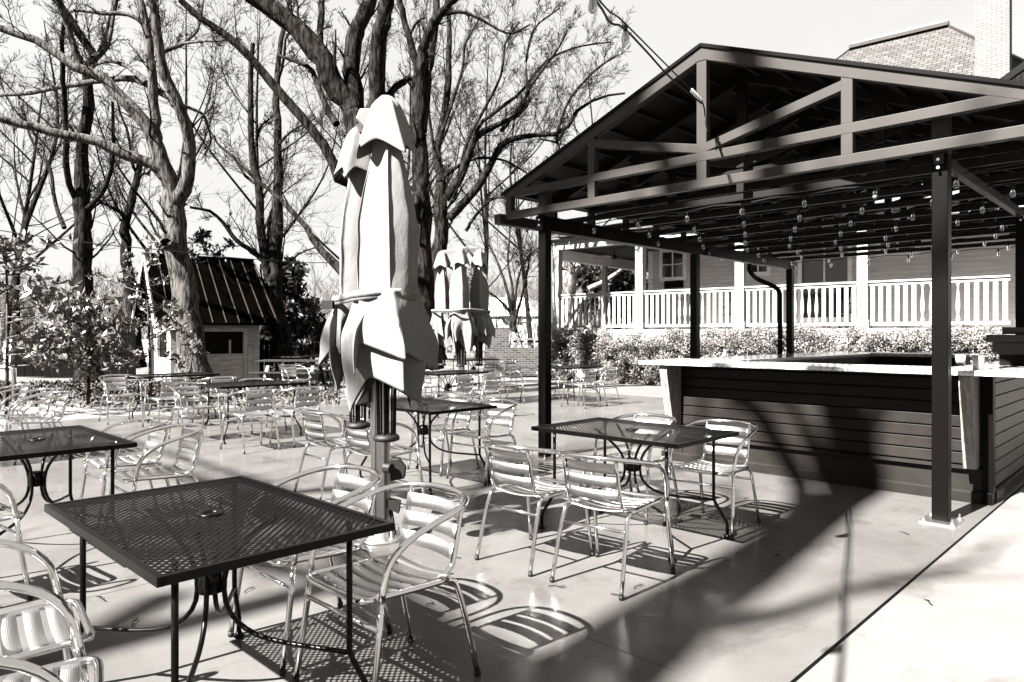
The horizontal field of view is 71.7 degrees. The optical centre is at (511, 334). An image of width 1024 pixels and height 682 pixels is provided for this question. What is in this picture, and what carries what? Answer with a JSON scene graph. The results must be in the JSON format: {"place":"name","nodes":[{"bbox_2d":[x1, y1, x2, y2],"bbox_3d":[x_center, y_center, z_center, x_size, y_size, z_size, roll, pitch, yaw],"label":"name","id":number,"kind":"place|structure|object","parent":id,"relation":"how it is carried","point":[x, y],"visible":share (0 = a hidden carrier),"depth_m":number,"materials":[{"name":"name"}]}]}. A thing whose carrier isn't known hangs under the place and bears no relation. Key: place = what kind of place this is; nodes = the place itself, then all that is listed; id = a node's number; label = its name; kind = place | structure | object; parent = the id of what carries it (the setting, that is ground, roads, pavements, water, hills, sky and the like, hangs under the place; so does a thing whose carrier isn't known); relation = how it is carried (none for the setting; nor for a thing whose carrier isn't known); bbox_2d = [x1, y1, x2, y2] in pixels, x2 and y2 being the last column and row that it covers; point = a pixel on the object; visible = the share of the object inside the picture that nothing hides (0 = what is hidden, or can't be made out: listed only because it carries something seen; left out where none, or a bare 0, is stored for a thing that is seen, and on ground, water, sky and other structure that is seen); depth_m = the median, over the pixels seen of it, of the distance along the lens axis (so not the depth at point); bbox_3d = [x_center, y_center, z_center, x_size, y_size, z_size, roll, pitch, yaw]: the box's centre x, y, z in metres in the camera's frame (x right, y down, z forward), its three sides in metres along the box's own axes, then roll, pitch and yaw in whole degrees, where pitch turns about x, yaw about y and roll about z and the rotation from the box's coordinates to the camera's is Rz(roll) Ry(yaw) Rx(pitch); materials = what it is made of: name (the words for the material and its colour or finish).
{"place":"outdoors","nodes":[
{"label":"outdoors","id":0,"kind":"place"},
{"bbox_2d":[0,370,105,381],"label":"road","id":1,"kind":"structure","parent":0,"point":[18,379],"depth_m":23.36,"materials":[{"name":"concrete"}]},
{"bbox_2d":[17,336,135,377],"bbox_3d":[-14.411,0.740,23.400,4.195,1.360,0.030,0,0,5],"label":"screen fence","id":2,"kind":"object","parent":1,"relation":"on","point":[29,371],"visible":0.32,"depth_m":23.43,"materials":[{"name":"black metal"}]},
{"bbox_2d":[0,230,339,266],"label":"string light","id":3,"kind":"object","parent":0,"point":[95,246],"visible":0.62,"depth_m":18.14,"materials":[{"name":"black rubber"}]},
{"bbox_2d":[0,382,482,424],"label":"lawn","id":4,"kind":"structure","parent":0,"point":[77,412],"depth_m":13.61,"materials":[{"name":"plant"}]},
{"bbox_2d":[0,230,84,413],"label":"sapling","id":5,"kind":"object","parent":4,"relation":"on","point":[35,289],"visible":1,"depth_m":12.45,"materials":[{"name":"grey plant"}]},
{"bbox_2d":[24,287,147,403],"bbox_3d":[-8.784,0.203,14.504,2.419,2.436,1.766,0,0,2],"label":"sapling","id":6,"kind":"object","parent":4,"relation":"on","point":[70,315],"visible":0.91,"depth_m":14.39,"materials":[{"name":"grey plant"}]},
{"bbox_2d":[395,0,635,359],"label":"bare tree","id":7,"kind":"object","parent":4,"relation":"on","point":[445,192],"visible":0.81,"depth_m":19.33,"materials":[{"name":"grey plant"}]},
{"bbox_2d":[0,348,552,405],"bbox_3d":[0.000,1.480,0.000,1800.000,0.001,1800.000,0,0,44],"label":"ground","id":8,"kind":"structure","parent":0,"point":[448,366],"depth_m":26.04,"materials":[{"name":"grey concrete"}]},
{"bbox_2d":[5,0,133,382],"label":"bare tree","id":9,"kind":"object","parent":8,"relation":"on","point":[83,207],"visible":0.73,"depth_m":21.45,"materials":[{"name":"grey plant"}]},
{"bbox_2d":[0,0,155,367],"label":"bare tree","id":10,"kind":"object","parent":8,"relation":"on","point":[16,281],"visible":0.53,"depth_m":30.20,"materials":[{"name":"grey plant"}]},
{"bbox_2d":[0,58,173,362],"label":"bare tree","id":11,"kind":"object","parent":8,"relation":"on","point":[28,194],"visible":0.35,"depth_m":36.31,"materials":[{"name":"grey plant"}]},
{"bbox_2d":[89,72,160,368],"bbox_3d":[-13.149,-3.680,23.533,2.506,9.731,2.070,0,0,23],"label":"bare tree","id":12,"kind":"object","parent":8,"relation":"on","point":[126,216],"visible":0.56,"depth_m":23.86,"materials":[{"name":"grey plant"}]},
{"bbox_2d":[51,1,259,253],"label":"bare tree","id":13,"kind":"object","parent":8,"relation":"on","point":[211,83],"visible":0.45,"depth_m":32.54,"materials":[{"name":"grey plant"}]},
{"bbox_2d":[2,383,324,402],"bbox_3d":[-11.748,1.450,17.815,14.039,0.001,6.528,0,0,-1],"label":"mulch bed","id":14,"kind":"object","parent":8,"relation":"on","point":[137,387],"visible":0.12,"depth_m":18.93,"materials":[{"name":"soil"}]},
{"bbox_2d":[0,0,248,380],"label":"bare tree","id":15,"kind":"object","parent":14,"relation":"on","point":[176,192],"visible":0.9,"depth_m":19.19,"materials":[{"name":"grey plant"}]},
{"bbox_2d":[187,225,240,263],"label":"evergreen tree","id":16,"kind":"object","parent":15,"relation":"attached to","point":[201,235],"visible":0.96,"depth_m":20.45,"materials":[{"name":"black plant"}]},
{"bbox_2d":[86,234,193,400],"bbox_3d":[-8.161,-0.378,15.058,2.804,3.597,1.463,0,0,9],"label":"sapling","id":17,"kind":"object","parent":14,"relation":"on","point":[174,327],"visible":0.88,"depth_m":15.06,"materials":[{"name":"grey plant"}]},
{"bbox_2d":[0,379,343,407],"bbox_3d":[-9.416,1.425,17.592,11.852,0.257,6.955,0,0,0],"label":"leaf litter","id":18,"kind":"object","parent":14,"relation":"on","point":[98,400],"visible":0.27,"depth_m":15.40,"materials":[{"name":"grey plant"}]},
{"bbox_2d":[161,321,208,391],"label":"sapling","id":19,"kind":"object","parent":14,"relation":"on","point":[199,348],"visible":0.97,"depth_m":16.61,"materials":[{"name":"grey plant"}]},
{"bbox_2d":[131,252,279,381],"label":"shed","id":20,"kind":"structure","parent":14,"relation":"on","point":[234,317],"depth_m":21.74,"materials":[{"name":"black metal"}]},
{"bbox_2d":[248,359,329,388],"bbox_3d":[-5.900,1.078,19.199,1.800,0.765,1.720,0,0,5],"label":"picnic table","id":21,"kind":"object","parent":14,"relation":"on","point":[277,370],"visible":0.72,"depth_m":18.91,"materials":[{"name":"grey wood"}]},
{"bbox_2d":[136,0,345,283],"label":"bare tree","id":22,"kind":"object","parent":8,"relation":"on","point":[257,148],"visible":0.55,"depth_m":33.75,"materials":[{"name":"grey plant"}]},
{"bbox_2d":[177,0,335,362],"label":"bare tree","id":23,"kind":"object","parent":8,"relation":"on","point":[270,247],"visible":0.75,"depth_m":23.39,"materials":[{"name":"grey plant"}]},
{"bbox_2d":[260,339,285,374],"bbox_3d":[-8.231,0.800,24.497,0.958,1.240,0.030,0,0,-12],"label":"screen fence","id":24,"kind":"object","parent":8,"relation":"on","point":[265,346],"visible":0.37,"depth_m":24.43,"materials":[{"name":"black metal"}]},
{"bbox_2d":[260,254,326,363],"bbox_3d":[-8.230,-0.793,27.121,3.094,4.437,3.131,0,0,-18],"label":"evergreen tree","id":25,"kind":"object","parent":8,"relation":"on","point":[306,328],"visible":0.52,"depth_m":26.30,"materials":[{"name":"black plant"}]},
{"bbox_2d":[239,1,488,260],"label":"bare tree","id":26,"kind":"object","parent":8,"relation":"on","point":[317,237],"visible":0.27,"depth_m":38.25,"materials":[{"name":"grey plant"}]},
{"bbox_2d":[284,0,493,208],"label":"bare tree","id":27,"kind":"object","parent":8,"relation":"on","point":[408,162],"visible":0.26,"depth_m":35.94,"materials":[{"name":"grey plant"}]},
{"bbox_2d":[404,0,570,357],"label":"bare tree","id":28,"kind":"object","parent":8,"relation":"on","point":[486,253],"visible":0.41,"depth_m":40.40,"materials":[{"name":"grey plant"}]},
{"bbox_2d":[453,181,537,332],"bbox_3d":[-0.350,-3.140,27.449,4.177,6.192,4.029,0,0,9],"label":"bare tree","id":29,"kind":"object","parent":8,"relation":"on","point":[512,310],"visible":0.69,"depth_m":26.91,"materials":[{"name":"grey plant"}]},
{"bbox_2d":[473,295,537,349],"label":"house","id":30,"kind":"structure","parent":8,"relation":"on","point":[495,304],"depth_m":61.70,"materials":[{"name":"white paint"}]},
{"bbox_2d":[432,47,580,347],"bbox_3d":[-0.357,-7.371,37.124,8.107,17.644,11.871,0,0,2],"label":"bare tree","id":31,"kind":"object","parent":8,"relation":"on","point":[528,318],"visible":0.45,"depth_m":38.11,"materials":[{"name":"grey plant"}]},
{"bbox_2d":[484,328,566,375],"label":"garden wall","id":32,"kind":"structure","parent":8,"relation":"on","point":[500,349],"depth_m":24.35,"materials":[{"name":"brick"}]},
{"bbox_2d":[495,30,625,329],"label":"bare tree","id":33,"kind":"object","parent":8,"relation":"on","point":[576,130],"visible":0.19,"depth_m":40.95,"materials":[{"name":"grey plant"}]},
{"bbox_2d":[557,217,622,329],"bbox_3d":[3.197,-2.564,30.474,3.900,5.700,2.244,0,0,44],"label":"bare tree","id":34,"kind":"object","parent":8,"relation":"on","point":[570,270],"visible":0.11,"depth_m":30.64,"materials":[{"name":"grey plant"}]},
{"bbox_2d":[576,264,647,329],"bbox_3d":[4.741,-1.336,34.025,4.490,5.572,4.061,0,0,15],"label":"evergreen tree","id":35,"kind":"object","parent":8,"relation":"on","point":[622,281],"visible":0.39,"depth_m":33.03,"materials":[{"name":"black plant"}]},
{"bbox_2d":[551,0,1023,381],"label":"house","id":36,"kind":"structure","parent":8,"relation":"on","point":[893,292],"depth_m":19.51,"materials":[{"name":"white paint"}]},
{"bbox_2d":[659,250,686,280],"bbox_3d":[5.128,-2.220,22.534,0.932,1.021,0.090,0,0,40],"label":"window","id":37,"kind":"structure","parent":36,"relation":"in","point":[672,266],"depth_m":22.51,"materials":[{"name":"clear glass"}]},
{"bbox_2d":[798,246,852,321],"bbox_3d":[8.661,-1.431,19.630,1.428,2.148,0.090,0,0,39],"label":"porch door","id":38,"kind":"structure","parent":36,"relation":"in","point":[841,270],"depth_m":19.66,"materials":[{"name":"grey glass"}]},
{"bbox_2d":[0,284,621,343],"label":"hill","id":39,"kind":"structure","parent":0,"point":[320,299],"depth_m":110.54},
{"bbox_2d":[0,249,647,352],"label":"woods","id":40,"kind":"object","parent":39,"relation":"on","point":[532,293],"visible":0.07,"depth_m":65.50,"materials":[{"name":"grey"}]},
{"bbox_2d":[0,387,1023,681],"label":"patio","id":41,"kind":"structure","parent":0,"point":[800,579],"depth_m":4.19,"materials":[{"name":"grey concrete"}]},
{"bbox_2d":[0,483,32,599],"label":"armchair","id":42,"kind":"object","parent":41,"relation":"on","point":[17,515],"visible":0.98,"depth_m":3.76,"materials":[{"name":"metal"}]},
{"bbox_2d":[0,388,56,447],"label":"armchair","id":43,"kind":"object","parent":41,"relation":"on","point":[31,415],"visible":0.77,"depth_m":8.54,"materials":[{"name":"metal"}]},
{"bbox_2d":[7,390,73,464],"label":"armchair","id":44,"kind":"object","parent":41,"relation":"on","point":[22,420],"visible":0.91,"depth_m":8.09,"materials":[{"name":"metal"}]},
{"bbox_2d":[0,539,94,659],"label":"armchair","id":45,"kind":"object","parent":41,"relation":"on","point":[37,641],"visible":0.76,"depth_m":2.39,"materials":[{"name":"metal"}]},
{"bbox_2d":[0,580,103,681],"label":"armchair","id":46,"kind":"object","parent":41,"relation":"on","point":[74,670],"visible":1,"depth_m":2.08,"materials":[{"name":"metal"}]},
{"bbox_2d":[0,425,136,540],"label":"patio table","id":47,"kind":"object","parent":41,"relation":"on","point":[70,447],"visible":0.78,"depth_m":4.50,"materials":[{"name":"black metal"}]},
{"bbox_2d":[98,374,142,424],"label":"armchair","id":48,"kind":"object","parent":41,"relation":"on","point":[105,387],"visible":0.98,"depth_m":11.58,"materials":[{"name":"metal"}]},
{"bbox_2d":[77,415,177,527],"bbox_3d":[-2.983,1.039,5.517,0.602,0.756,0.576,0,0,-45],"label":"armchair","id":49,"kind":"object","parent":41,"relation":"on","point":[149,444],"visible":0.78,"depth_m":5.51,"materials":[{"name":"metal"}]},
{"bbox_2d":[103,422,207,542],"bbox_3d":[-2.512,1.039,5.047,0.602,0.756,0.576,0,0,-44],"label":"armchair","id":50,"kind":"object","parent":41,"relation":"on","point":[175,470],"visible":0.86,"depth_m":5.06,"materials":[{"name":"metal"}]},
{"bbox_2d":[142,378,190,426],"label":"armchair","id":51,"kind":"object","parent":41,"relation":"on","point":[166,396],"visible":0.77,"depth_m":10.71,"materials":[{"name":"metal"}]},
{"bbox_2d":[128,372,219,422],"bbox_3d":[-5.720,1.044,11.999,0.810,0.745,1.220,0,0,44],"label":"patio table","id":52,"kind":"object","parent":41,"relation":"on","point":[167,375],"visible":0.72,"depth_m":11.91,"materials":[{"name":"black metal"}]},
{"bbox_2d":[168,382,221,438],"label":"armchair","id":53,"kind":"object","parent":41,"relation":"on","point":[175,389],"visible":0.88,"depth_m":9.62,"materials":[{"name":"metal"}]},
{"bbox_2d":[191,376,237,425],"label":"armchair","id":54,"kind":"object","parent":41,"relation":"on","point":[222,392],"visible":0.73,"depth_m":11.22,"materials":[{"name":"metal"}]},
{"bbox_2d":[44,475,394,681],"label":"patio table","id":55,"kind":"object","parent":41,"relation":"on","point":[210,578],"visible":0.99,"depth_m":2.56,"materials":[{"name":"black metal"}]},
{"bbox_2d":[220,389,280,453],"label":"armchair","id":56,"kind":"object","parent":41,"relation":"on","point":[254,410],"visible":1,"depth_m":8.65,"materials":[{"name":"metal"}]},
{"bbox_2d":[195,380,306,443],"bbox_3d":[-3.600,1.044,9.800,0.810,0.745,1.220,0,0,44],"label":"patio table","id":57,"kind":"object","parent":41,"relation":"on","point":[237,385],"visible":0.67,"depth_m":9.70,"materials":[{"name":"black metal"}]},
{"bbox_2d":[237,378,286,432],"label":"armchair","id":58,"kind":"object","parent":41,"relation":"on","point":[255,388],"visible":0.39,"depth_m":10.53,"materials":[{"name":"metal"}]},
{"bbox_2d":[269,386,323,447],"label":"armchair","id":59,"kind":"object","parent":41,"relation":"on","point":[300,405],"visible":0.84,"depth_m":9.07,"materials":[{"name":"metal"}]},
{"bbox_2d":[173,0,421,275],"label":"bare tree","id":60,"kind":"object","parent":41,"relation":"on","point":[345,93],"visible":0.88,"depth_m":14.67,"materials":[{"name":"grey plant"}]},
{"bbox_2d":[228,464,392,675],"bbox_3d":[-0.932,1.039,3.337,0.602,0.756,0.576,0,0,-44],"label":"armchair","id":61,"kind":"object","parent":41,"relation":"on","point":[360,486],"visible":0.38,"depth_m":3.31,"materials":[{"name":"metal"}]},
{"bbox_2d":[293,409,370,499],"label":"armchair","id":62,"kind":"object","parent":41,"relation":"on","point":[323,438],"visible":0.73,"depth_m":6.26,"materials":[{"name":"metal"}]},
{"bbox_2d":[318,95,438,545],"bbox_3d":[-0.974,-0.070,4.848,0.623,2.980,1.324,0,0,-33],"label":"folded umbrella","id":63,"kind":"object","parent":41,"relation":"on","point":[378,341],"visible":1,"depth_m":4.48,"materials":[{"name":"grey fabric"}]},
{"bbox_2d":[338,414,424,513],"bbox_3d":[-1.117,1.039,5.923,0.602,0.756,0.576,0,0,-44],"label":"armchair","id":64,"kind":"object","parent":41,"relation":"on","point":[365,446],"visible":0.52,"depth_m":5.88,"materials":[{"name":"metal"}]},
{"bbox_2d":[292,481,480,681],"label":"armchair","id":65,"kind":"object","parent":41,"relation":"on","point":[442,524],"visible":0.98,"depth_m":2.90,"materials":[{"name":"metal"}]},
{"bbox_2d":[354,398,496,494],"bbox_3d":[-0.860,1.044,6.890,1.220,0.745,0.810,0,0,44],"label":"patio table","id":66,"kind":"object","parent":41,"relation":"on","point":[453,406],"visible":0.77,"depth_m":6.77,"materials":[{"name":"black metal"}]},
{"bbox_2d":[407,395,479,475],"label":"armchair","id":67,"kind":"object","parent":41,"relation":"on","point":[444,428],"visible":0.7,"depth_m":7.47,"materials":[{"name":"metal"}]},
{"bbox_2d":[410,370,487,417],"bbox_3d":[-1.145,1.044,12.699,0.810,0.745,1.220,0,0,44],"label":"patio table","id":68,"kind":"object","parent":41,"relation":"on","point":[448,385],"visible":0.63,"depth_m":12.66,"materials":[{"name":"black metal"}]},
{"bbox_2d":[433,375,477,422],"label":"armchair","id":69,"kind":"object","parent":41,"relation":"on","point":[460,384],"visible":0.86,"depth_m":11.58,"materials":[{"name":"metal"}]},
{"bbox_2d":[430,246,494,399],"bbox_3d":[-1.030,-0.170,14.315,1.111,3.180,1.258,0,0,-41],"label":"folded umbrella","id":70,"kind":"object","parent":41,"relation":"on","point":[461,323],"visible":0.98,"depth_m":14.14,"materials":[{"name":"grey fabric"}]},
{"bbox_2d":[385,0,542,371],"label":"bare tree","id":71,"kind":"object","parent":41,"relation":"on","point":[423,59],"visible":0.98,"depth_m":17.33,"materials":[{"name":"grey plant"}]},
{"bbox_2d":[461,373,502,418],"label":"armchair","id":72,"kind":"object","parent":41,"relation":"on","point":[485,390],"visible":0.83,"depth_m":12.01,"materials":[{"name":"metal"}]},
{"bbox_2d":[446,399,522,485],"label":"armchair","id":73,"kind":"object","parent":41,"relation":"on","point":[488,434],"visible":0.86,"depth_m":7.03,"materials":[{"name":"metal"}]},
{"bbox_2d":[474,440,594,576],"bbox_3d":[0.127,1.039,4.502,0.576,0.756,0.602,0,0,43],"label":"armchair","id":74,"kind":"object","parent":41,"relation":"on","point":[527,483],"visible":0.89,"depth_m":4.39,"materials":[{"name":"metal"}]},
{"bbox_2d":[551,365,603,403],"bbox_3d":[1.250,1.044,14.999,0.810,0.745,1.220,0,0,44],"label":"patio table","id":75,"kind":"object","parent":41,"relation":"on","point":[573,367],"visible":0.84,"depth_m":14.95,"materials":[{"name":"black metal"}]},
{"bbox_2d":[561,368,599,408],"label":"armchair","id":76,"kind":"object","parent":41,"relation":"on","point":[590,371],"visible":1,"depth_m":13.78,"materials":[{"name":"metal"}]},
{"bbox_2d":[583,367,620,405],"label":"armchair","id":77,"kind":"object","parent":41,"relation":"on","point":[610,370],"visible":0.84,"depth_m":14.30,"materials":[{"name":"metal"}]},
{"bbox_2d":[549,450,675,600],"bbox_3d":[0.573,1.039,4.131,0.576,0.756,0.602,0,0,38],"label":"armchair","id":78,"kind":"object","parent":41,"relation":"on","point":[606,491],"visible":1,"depth_m":4.02,"materials":[{"name":"metal"}]},
{"bbox_2d":[531,417,738,561],"bbox_3d":[0.860,1.044,5.060,1.220,0.745,0.810,0,0,44],"label":"patio table","id":79,"kind":"object","parent":41,"relation":"on","point":[631,435],"visible":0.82,"depth_m":4.97,"materials":[{"name":"black metal"}]},
{"bbox_2d":[589,413,680,524],"bbox_3d":[1.002,1.039,5.668,0.576,0.756,0.602,0,0,43],"label":"armchair","id":80,"kind":"object","parent":41,"relation":"on","point":[649,457],"visible":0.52,"depth_m":5.70,"materials":[{"name":"metal"}]},
{"bbox_2d":[662,419,760,539],"bbox_3d":[1.511,1.039,5.278,0.576,0.756,0.602,0,0,41],"label":"armchair","id":81,"kind":"object","parent":41,"relation":"on","point":[723,470],"visible":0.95,"depth_m":5.30,"materials":[{"name":"metal"}]},
{"bbox_2d":[494,43,1023,527],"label":"pavilion","id":82,"kind":"structure","parent":41,"relation":"on","point":[788,127],"depth_m":7.31,"materials":[{"name":"paint"}]},
{"bbox_2d":[588,0,707,131],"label":"string light","id":83,"kind":"object","parent":82,"relation":"hanging from","point":[592,9],"visible":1,"depth_m":4.92,"materials":[{"name":"black rubber"}]},
{"bbox_2d":[579,162,1023,233],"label":"string light","id":84,"kind":"object","parent":82,"relation":"hanging from","point":[956,184],"visible":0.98,"depth_m":6.66,"materials":[{"name":"black rubber"}]},
{"bbox_2d":[618,182,1023,237],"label":"string light","id":85,"kind":"object","parent":82,"relation":"hanging from","point":[1012,195],"visible":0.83,"depth_m":7.32,"materials":[{"name":"black rubber"}]},
{"bbox_2d":[657,195,1023,245],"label":"string light","id":86,"kind":"object","parent":82,"relation":"hanging from","point":[912,217],"visible":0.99,"depth_m":7.88,"materials":[{"name":"black rubber"}]},
{"bbox_2d":[681,209,1023,249],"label":"string light","id":87,"kind":"object","parent":82,"relation":"hanging from","point":[957,222],"visible":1,"depth_m":8.68,"materials":[{"name":"black rubber"}]},
{"bbox_2d":[708,219,1014,255],"bbox_3d":[4.461,-1.270,9.359,4.911,0.153,0.046,0,0,44],"label":"string light","id":88,"kind":"object","parent":82,"relation":"hanging from","point":[885,237],"visible":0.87,"depth_m":9.29,"materials":[{"name":"black rubber"}]},
{"bbox_2d":[720,227,1014,260],"bbox_3d":[5.004,-1.270,9.918,4.911,0.153,0.046,0,0,44],"label":"string light","id":89,"kind":"object","parent":82,"relation":"hanging from","point":[995,236],"visible":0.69,"depth_m":9.93,"materials":[{"name":"black rubber"}]},
{"bbox_2d":[638,351,1023,505],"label":"bar","id":90,"kind":"object","parent":41,"relation":"on","point":[860,419],"visible":0.94,"depth_m":6.72,"materials":[{"name":"black wood"}]},
{"bbox_2d":[0,0,1023,316],"label":"sky","id":91,"kind":"structure","parent":0,"point":[671,28],"materials":[{"name":"white"}]},
{"bbox_2d":[425,377,662,397],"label":"path","id":92,"kind":"structure","parent":0,"point":[640,390],"depth_m":18.83,"materials":[{"name":"concrete"}]},
{"bbox_2d":[561,380,658,385],"bbox_3d":[7.630,1.420,18.537,13.900,0.001,3.980,0,0,44],"label":"planting bed","id":93,"kind":"object","parent":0,"point":[622,383],"visible":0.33,"depth_m":20.01,"materials":[{"name":"soil"}]},
{"bbox_2d":[551,325,596,377],"bbox_3d":[1.753,0.625,22.220,2.569,1.809,1.365,0,0,44],"label":"hedge shrub","id":94,"kind":"object","parent":93,"relation":"on","point":[570,337],"visible":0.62,"depth_m":21.80,"materials":[{"name":"grey plant"}]},
{"bbox_2d":[575,325,648,383],"bbox_3d":[2.981,0.631,21.003,2.895,1.832,1.303,0,0,44],"label":"hedge shrub","id":95,"kind":"object","parent":93,"relation":"on","point":[607,345],"visible":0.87,"depth_m":20.62,"materials":[{"name":"grey plant"}]},
{"bbox_2d":[630,326,705,384],"bbox_3d":[4.234,0.637,19.800,2.866,1.740,1.305,0,0,44],"label":"hedge shrub","id":96,"kind":"object","parent":93,"relation":"on","point":[674,339],"visible":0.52,"depth_m":19.56,"materials":[{"name":"grey plant"}]},
{"bbox_2d":[680,323,756,357],"bbox_3d":[5.440,0.609,18.607,2.410,1.844,1.347,0,0,44],"label":"hedge shrub","id":97,"kind":"object","parent":93,"relation":"on","point":[729,342],"visible":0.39,"depth_m":18.34,"materials":[{"name":"grey plant"}]},
{"bbox_2d":[739,323,831,355],"bbox_3d":[6.634,0.601,17.471,2.582,1.821,1.320,0,0,44],"label":"hedge shrub","id":98,"kind":"object","parent":93,"relation":"on","point":[758,342],"visible":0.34,"depth_m":17.33,"materials":[{"name":"grey plant"}]},
{"bbox_2d":[803,322,904,352],"bbox_3d":[7.866,0.621,16.270,2.392,1.804,1.288,0,0,44],"label":"hedge shrub","id":99,"kind":"object","parent":93,"relation":"on","point":[869,342],"visible":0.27,"depth_m":16.14,"materials":[{"name":"grey plant"}]},
{"bbox_2d":[876,324,971,363],"bbox_3d":[8.874,0.646,15.319,2.063,1.762,1.318,0,0,44],"label":"hedge shrub","id":100,"kind":"object","parent":93,"relation":"on","point":[918,342],"visible":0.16,"depth_m":15.16,"materials":[{"name":"grey plant"}]},
{"bbox_2d":[951,322,1005,362],"bbox_3d":[9.504,0.613,14.656,1.430,1.739,1.283,0,0,44],"label":"hedge shrub","id":101,"kind":"object","parent":93,"relation":"on","point":[977,343],"visible":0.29,"depth_m":14.34,"materials":[{"name":"grey plant"}]},
{"bbox_2d":[796,486,1023,681],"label":"walkway","id":102,"kind":"structure","parent":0,"point":[967,625],"depth_m":3.46,"materials":[{"name":"concrete"}]},
{"bbox_2d":[987,327,1023,365],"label":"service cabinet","id":103,"kind":"object","parent":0,"point":[1009,349],"visible":1,"depth_m":6.65,"materials":[{"name":"black"}]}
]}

